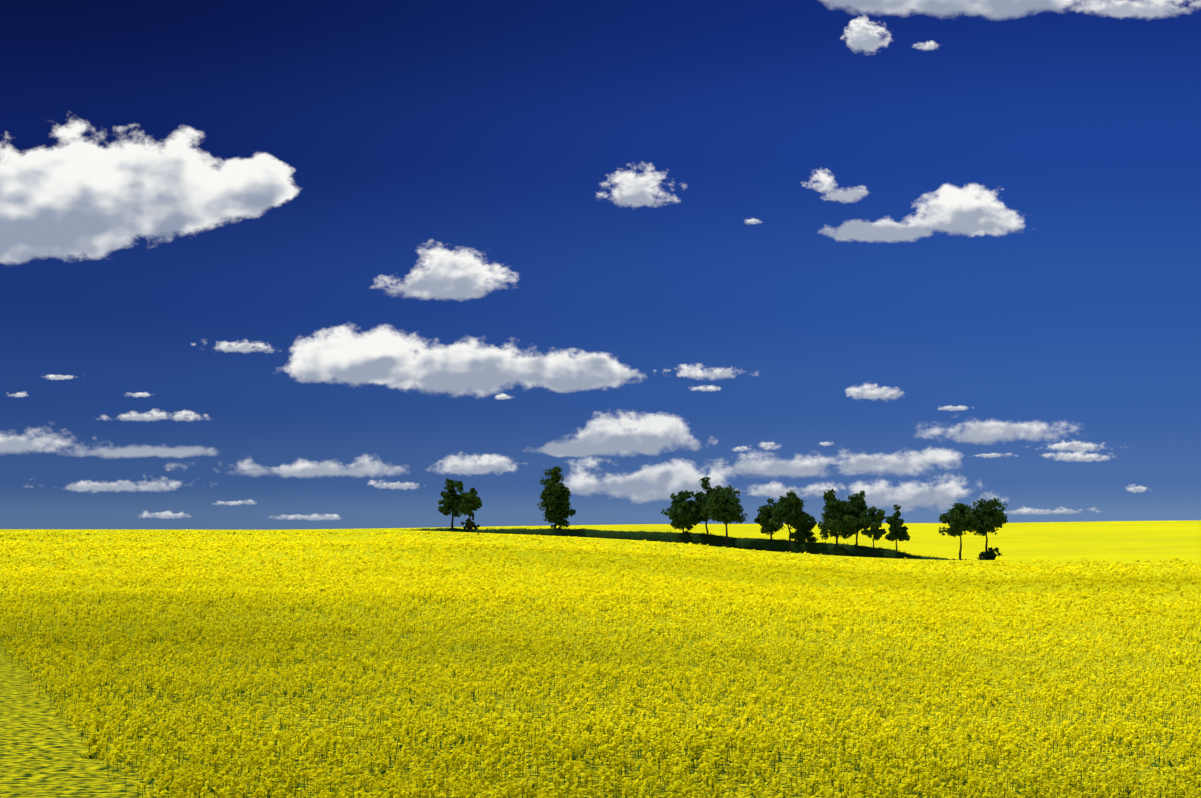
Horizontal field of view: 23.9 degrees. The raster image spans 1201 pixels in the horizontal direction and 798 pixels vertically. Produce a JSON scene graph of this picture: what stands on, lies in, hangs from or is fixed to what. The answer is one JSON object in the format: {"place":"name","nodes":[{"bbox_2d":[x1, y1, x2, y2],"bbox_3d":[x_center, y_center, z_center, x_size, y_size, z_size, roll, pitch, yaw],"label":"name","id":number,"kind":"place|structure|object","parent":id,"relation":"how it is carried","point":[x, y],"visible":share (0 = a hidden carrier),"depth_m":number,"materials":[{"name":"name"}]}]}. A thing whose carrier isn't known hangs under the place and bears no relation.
{"place":"outdoors","nodes":[
{"label":"outdoors","id":0,"kind":"place"},
{"bbox_2d":[12,393,25,396],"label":"cloud","id":1,"kind":"structure","parent":0,"point":[20,395],"depth_m":17571.99,"materials":[{"name":"white"}]},
{"bbox_2d":[46,375,72,379],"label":"cloud","id":2,"kind":"structure","parent":0,"point":[56,377],"depth_m":17536.90,"materials":[{"name":"white"}]},
{"bbox_2d":[0,430,214,457],"bbox_3d":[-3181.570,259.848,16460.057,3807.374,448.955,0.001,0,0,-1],"label":"cloud","id":3,"kind":"structure","parent":0,"point":[19,444],"depth_m":16465.22,"materials":[{"name":"white"}]},
{"bbox_2d":[67,476,198,492],"bbox_3d":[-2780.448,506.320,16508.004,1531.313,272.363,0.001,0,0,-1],"label":"cloud","id":4,"kind":"structure","parent":0,"point":[81,486],"depth_m":16507.73,"materials":[{"name":"white"}]},
{"bbox_2d":[130,393,157,409],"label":"cloud","id":5,"kind":"structure","parent":0,"point":[141,394],"depth_m":16430.32,"materials":[{"name":"white"}]},
{"bbox_2d":[0,121,297,263],"bbox_3d":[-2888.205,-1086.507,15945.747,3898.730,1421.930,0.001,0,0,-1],"label":"cloud","id":6,"kind":"structure","parent":0,"point":[77,196],"depth_m":15949.03,"materials":[{"name":"white"}]},
{"bbox_2d":[103,408,207,421],"bbox_3d":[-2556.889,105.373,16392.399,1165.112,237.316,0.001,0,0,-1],"label":"cloud","id":7,"kind":"structure","parent":0,"point":[155,415],"depth_m":16392.21,"materials":[{"name":"white"}]},
{"bbox_2d":[141,511,188,518],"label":"cloud","id":8,"kind":"structure","parent":0,"point":[166,514],"depth_m":16712.22,"materials":[{"name":"white"}]},
{"bbox_2d":[192,341,272,351],"bbox_3d":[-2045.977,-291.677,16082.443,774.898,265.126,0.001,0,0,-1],"label":"cloud","id":9,"kind":"structure","parent":0,"point":[240,347],"depth_m":16082.64,"materials":[{"name":"white"}]},
{"bbox_2d":[218,500,253,504],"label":"cloud","id":10,"kind":"structure","parent":0,"point":[234,503],"depth_m":16760.27,"materials":[{"name":"white"}]},
{"bbox_2d":[278,514,339,519],"bbox_3d":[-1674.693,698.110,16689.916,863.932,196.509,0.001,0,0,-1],"label":"cloud","id":11,"kind":"structure","parent":0,"point":[317,517],"depth_m":16689.63,"materials":[{"name":"white"}]},
{"bbox_2d":[239,456,401,477],"bbox_3d":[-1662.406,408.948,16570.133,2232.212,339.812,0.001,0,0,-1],"label":"cloud","id":12,"kind":"structure","parent":0,"point":[301,468],"depth_m":16570.89,"materials":[{"name":"white"}]},
{"bbox_2d":[370,480,417,488],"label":"cloud","id":13,"kind":"structure","parent":0,"point":[400,485],"depth_m":16659.33,"materials":[{"name":"white"}]},
{"bbox_2d":[378,247,515,300],"bbox_3d":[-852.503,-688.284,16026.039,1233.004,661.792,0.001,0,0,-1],"label":"cloud","id":14,"kind":"structure","parent":0,"point":[461,275],"depth_m":16026.19,"materials":[{"name":"white"}]},
{"bbox_2d":[387,451,515,476],"bbox_3d":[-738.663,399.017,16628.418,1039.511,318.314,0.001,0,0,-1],"label":"cloud","id":15,"kind":"structure","parent":0,"point":[485,463],"depth_m":16628.59,"materials":[{"name":"white"}]},
{"bbox_2d":[285,325,640,396],"bbox_3d":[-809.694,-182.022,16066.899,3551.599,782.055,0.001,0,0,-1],"label":"cloud","id":16,"kind":"structure","parent":0,"point":[379,355],"depth_m":16064.65,"materials":[{"name":"white"}]},
{"bbox_2d":[495,393,509,399],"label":"cloud","id":17,"kind":"structure","parent":0,"point":[501,396],"depth_m":17671.15,"materials":[{"name":"white"}]},
{"bbox_2d":[476,387,699,472],"bbox_3d":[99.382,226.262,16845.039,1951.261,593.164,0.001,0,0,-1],"label":"cloud","id":18,"kind":"structure","parent":0,"point":[649,434],"depth_m":16846.01,"materials":[{"name":"white"}]},
{"bbox_2d":[0,520,1200,797],"bbox_3d":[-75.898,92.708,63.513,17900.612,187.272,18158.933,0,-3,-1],"label":"field ground","id":19,"kind":"structure","parent":0,"point":[40,756],"depth_m":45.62,"materials":[{"name":"yellow plant"}]},
{"bbox_2d":[437,478,466,527],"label":"tree","id":20,"kind":"object","parent":19,"relation":"on","point":[451,500],"visible":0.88,"depth_m":778.48,"materials":[{"name":"green plant"}]},
{"bbox_2d":[458,488,481,531],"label":"tree","id":21,"kind":"object","parent":19,"relation":"on","point":[471,501],"visible":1,"depth_m":766.14,"materials":[{"name":"green plant"}]},
{"bbox_2d":[461,515,479,529],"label":"shrub","id":22,"kind":"object","parent":19,"relation":"on","point":[467,524],"visible":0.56,"depth_m":776.19,"materials":[{"name":"green plant"}]},
{"bbox_2d":[537,466,575,528],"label":"tree","id":23,"kind":"object","parent":19,"relation":"on","point":[556,505],"visible":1,"depth_m":759.60,"materials":[{"name":"green plant"}]},
{"bbox_2d":[661,490,701,532],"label":"tree","id":24,"kind":"object","parent":19,"relation":"on","point":[682,515],"visible":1,"depth_m":729.11,"materials":[{"name":"green plant"}]},
{"bbox_2d":[674,530,693,543],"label":"shrub","id":25,"kind":"object","parent":19,"relation":"on","point":[685,537],"visible":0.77,"depth_m":729.00,"materials":[{"name":"green plant"}]},
{"bbox_2d":[401,527,969,559],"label":"grass strip","id":26,"kind":"object","parent":19,"relation":"on","point":[773,544],"visible":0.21,"depth_m":731.72,"materials":[{"name":"green plant"}]},
{"bbox_2d":[692,476,722,534],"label":"tree","id":27,"kind":"object","parent":19,"relation":"on","point":[701,497],"visible":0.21,"depth_m":734.42,"materials":[{"name":"green plant"}]},
{"bbox_2d":[700,485,748,547],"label":"tree","id":28,"kind":"object","parent":19,"relation":"on","point":[723,507],"visible":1,"depth_m":721.12,"materials":[{"name":"green plant"}]},
{"bbox_2d":[722,543,736,548],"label":"shrub","id":29,"kind":"object","parent":19,"relation":"on","point":[730,545],"visible":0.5,"depth_m":722.42,"materials":[{"name":"green plant"}]},
{"bbox_2d":[754,498,782,539],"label":"tree","id":30,"kind":"object","parent":19,"relation":"on","point":[765,514],"visible":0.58,"depth_m":723.13,"materials":[{"name":"green plant"}]},
{"bbox_2d":[769,490,809,552],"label":"tree","id":31,"kind":"object","parent":19,"relation":"on","point":[787,511],"visible":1,"depth_m":712.32,"materials":[{"name":"green plant"}]},
{"bbox_2d":[791,513,817,541],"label":"shrub","id":32,"kind":"object","parent":19,"relation":"on","point":[802,534],"visible":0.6,"depth_m":718.53,"materials":[{"name":"green plant"}]},
{"bbox_2d":[817,489,858,548],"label":"tree","id":33,"kind":"object","parent":19,"relation":"on","point":[838,518],"visible":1,"depth_m":704.61,"materials":[{"name":"green plant"}]},
{"bbox_2d":[831,545,854,555],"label":"shrub","id":34,"kind":"object","parent":19,"relation":"on","point":[840,551],"visible":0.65,"depth_m":704.21,"materials":[{"name":"green plant"}]},
{"bbox_2d":[846,490,866,545],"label":"tree","id":35,"kind":"object","parent":19,"relation":"on","point":[857,500],"visible":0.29,"depth_m":711.22,"materials":[{"name":"green plant"}]},
{"bbox_2d":[858,506,886,557],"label":"tree","id":36,"kind":"object","parent":19,"relation":"on","point":[872,520],"visible":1,"depth_m":699.40,"materials":[{"name":"green plant"}]},
{"bbox_2d":[885,504,910,551],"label":"tree","id":37,"kind":"object","parent":19,"relation":"on","point":[897,530],"visible":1,"depth_m":703.93,"materials":[{"name":"green plant"}]},
{"bbox_2d":[938,503,979,559],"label":"tree","id":38,"kind":"object","parent":19,"relation":"on","point":[959,519],"visible":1,"depth_m":685.93,"materials":[{"name":"green plant"}]},
{"bbox_2d":[966,497,1007,550],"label":"tree","id":39,"kind":"object","parent":19,"relation":"on","point":[985,513],"visible":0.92,"depth_m":689.77,"materials":[{"name":"green plant"}]},
{"bbox_2d":[977,547,1002,559],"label":"shrub","id":40,"kind":"object","parent":19,"relation":"on","point":[990,554],"visible":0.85,"depth_m":690.65,"materials":[{"name":"green plant"}]},
{"bbox_2d":[0,0,1200,529],"label":"sky","id":41,"kind":"structure","parent":0,"point":[495,130],"materials":[{"name":"blue"}]},
{"bbox_2d":[598,165,677,206],"bbox_3d":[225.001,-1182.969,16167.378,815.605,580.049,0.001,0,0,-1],"label":"cloud","id":42,"kind":"structure","parent":0,"point":[633,190],"depth_m":16166.99,"materials":[{"name":"white"}]},
{"bbox_2d":[565,430,736,502],"bbox_3d":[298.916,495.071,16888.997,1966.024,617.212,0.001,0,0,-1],"label":"cloud","id":43,"kind":"structure","parent":0,"point":[664,482],"depth_m":16888.98,"materials":[{"name":"white"}]},
{"bbox_2d":[665,364,739,379],"bbox_3d":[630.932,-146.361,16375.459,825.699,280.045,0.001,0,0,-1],"label":"cloud","id":44,"kind":"structure","parent":0,"point":[695,372],"depth_m":16374.52,"materials":[{"name":"white"}]},
{"bbox_2d":[693,386,719,390],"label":"cloud","id":45,"kind":"structure","parent":0,"point":[709,388],"depth_m":17456.22,"materials":[{"name":"white"}]},
{"bbox_2d":[733,446,763,463],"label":"cloud","id":46,"kind":"structure","parent":0,"point":[743,448],"depth_m":17220.21,"materials":[{"name":"white"}]},
{"bbox_2d":[746,219,758,223],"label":"cloud","id":47,"kind":"structure","parent":0,"point":[753,221],"depth_m":17581.91,"materials":[{"name":"white"}]},
{"bbox_2d":[760,442,778,449],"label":"cloud","id":48,"kind":"structure","parent":0,"point":[766,446],"depth_m":17263.39,"materials":[{"name":"white"}]},
{"bbox_2d":[736,467,895,499],"bbox_3d":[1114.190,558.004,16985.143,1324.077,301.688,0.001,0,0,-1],"label":"cloud","id":49,"kind":"structure","parent":0,"point":[775,490],"depth_m":16985.26,"materials":[{"name":"white"}]},
{"bbox_2d":[686,448,958,500],"bbox_3d":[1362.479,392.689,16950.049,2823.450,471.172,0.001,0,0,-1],"label":"cloud","id":50,"kind":"structure","parent":0,"point":[863,463],"depth_m":16952.43,"materials":[{"name":"white"}]},
{"bbox_2d":[820,442,830,445],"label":"cloud","id":51,"kind":"structure","parent":0,"point":[825,443],"depth_m":17310.34,"materials":[{"name":"white"}]},
{"bbox_2d":[809,169,867,201],"bbox_3d":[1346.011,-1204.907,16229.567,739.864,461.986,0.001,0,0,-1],"label":"cloud","id":52,"kind":"structure","parent":0,"point":[849,195],"depth_m":16229.32,"materials":[{"name":"white"}]},
{"bbox_2d":[841,17,889,51],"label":"cloud","id":53,"kind":"structure","parent":0,"point":[862,34],"depth_m":16313.00,"materials":[{"name":"white"}]},
{"bbox_2d":[847,384,901,398],"bbox_3d":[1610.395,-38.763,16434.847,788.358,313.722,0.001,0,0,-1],"label":"cloud","id":54,"kind":"structure","parent":0,"point":[871,392],"depth_m":16434.18,"materials":[{"name":"white"}]},
{"bbox_2d":[802,452,1006,510],"bbox_3d":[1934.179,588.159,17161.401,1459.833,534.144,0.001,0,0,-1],"label":"cloud","id":55,"kind":"structure","parent":0,"point":[907,496],"depth_m":17160.25,"materials":[{"name":"white"}]},
{"bbox_2d":[824,184,1023,241],"bbox_3d":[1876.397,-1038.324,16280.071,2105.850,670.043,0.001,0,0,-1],"label":"cloud","id":56,"kind":"structure","parent":0,"point":[972,209],"depth_m":16282.37,"materials":[{"name":"white"}]},
{"bbox_2d":[914,41,935,49],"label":"cloud","id":57,"kind":"structure","parent":0,"point":[929,45],"depth_m":17563.20,"materials":[{"name":"white"}]},
{"bbox_2d":[838,421,1064,466],"bbox_3d":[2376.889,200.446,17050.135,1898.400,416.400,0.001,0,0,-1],"label":"cloud","id":58,"kind":"structure","parent":0,"point":[985,432],"depth_m":17049.98,"materials":[{"name":"white"}]},
{"bbox_2d":[823,0,1082,19],"bbox_3d":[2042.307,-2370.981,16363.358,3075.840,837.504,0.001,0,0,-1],"label":"cloud","id":59,"kind":"structure","parent":0,"point":[996,9],"depth_m":16363.72,"materials":[{"name":"white"}]},
{"bbox_2d":[940,406,966,410],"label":"cloud","id":60,"kind":"structure","parent":0,"point":[950,408],"depth_m":17767.01,"materials":[{"name":"white"}]},
{"bbox_2d":[975,453,1009,457],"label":"cloud","id":61,"kind":"structure","parent":0,"point":[990,455],"depth_m":17209.97,"materials":[{"name":"white"}]},
{"bbox_2d":[1004,507,1075,514],"bbox_3d":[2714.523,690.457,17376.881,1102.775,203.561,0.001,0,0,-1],"label":"cloud","id":62,"kind":"structure","parent":0,"point":[1031,511],"depth_m":17376.28,"materials":[{"name":"white"}]},
{"bbox_2d":[994,439,1129,452],"bbox_3d":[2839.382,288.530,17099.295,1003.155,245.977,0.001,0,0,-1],"label":"cloud","id":63,"kind":"structure","parent":0,"point":[1073,446],"depth_m":17099.67,"materials":[{"name":"white"}]},
{"bbox_2d":[1043,451,1107,461],"bbox_3d":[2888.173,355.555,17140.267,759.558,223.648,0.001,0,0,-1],"label":"cloud","id":64,"kind":"structure","parent":0,"point":[1077,456],"depth_m":17140.29,"materials":[{"name":"white"}]},
{"bbox_2d":[1128,485,1146,491],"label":"cloud","id":65,"kind":"structure","parent":0,"point":[1138,489],"depth_m":17428.48,"materials":[{"name":"white"}]},
{"bbox_2d":[1077,0,1200,17],"bbox_3d":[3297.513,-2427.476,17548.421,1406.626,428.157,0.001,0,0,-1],"label":"cloud","id":66,"kind":"structure","parent":0,"point":[1141,9],"depth_m":17548.57,"materials":[{"name":"white"}]}
]}

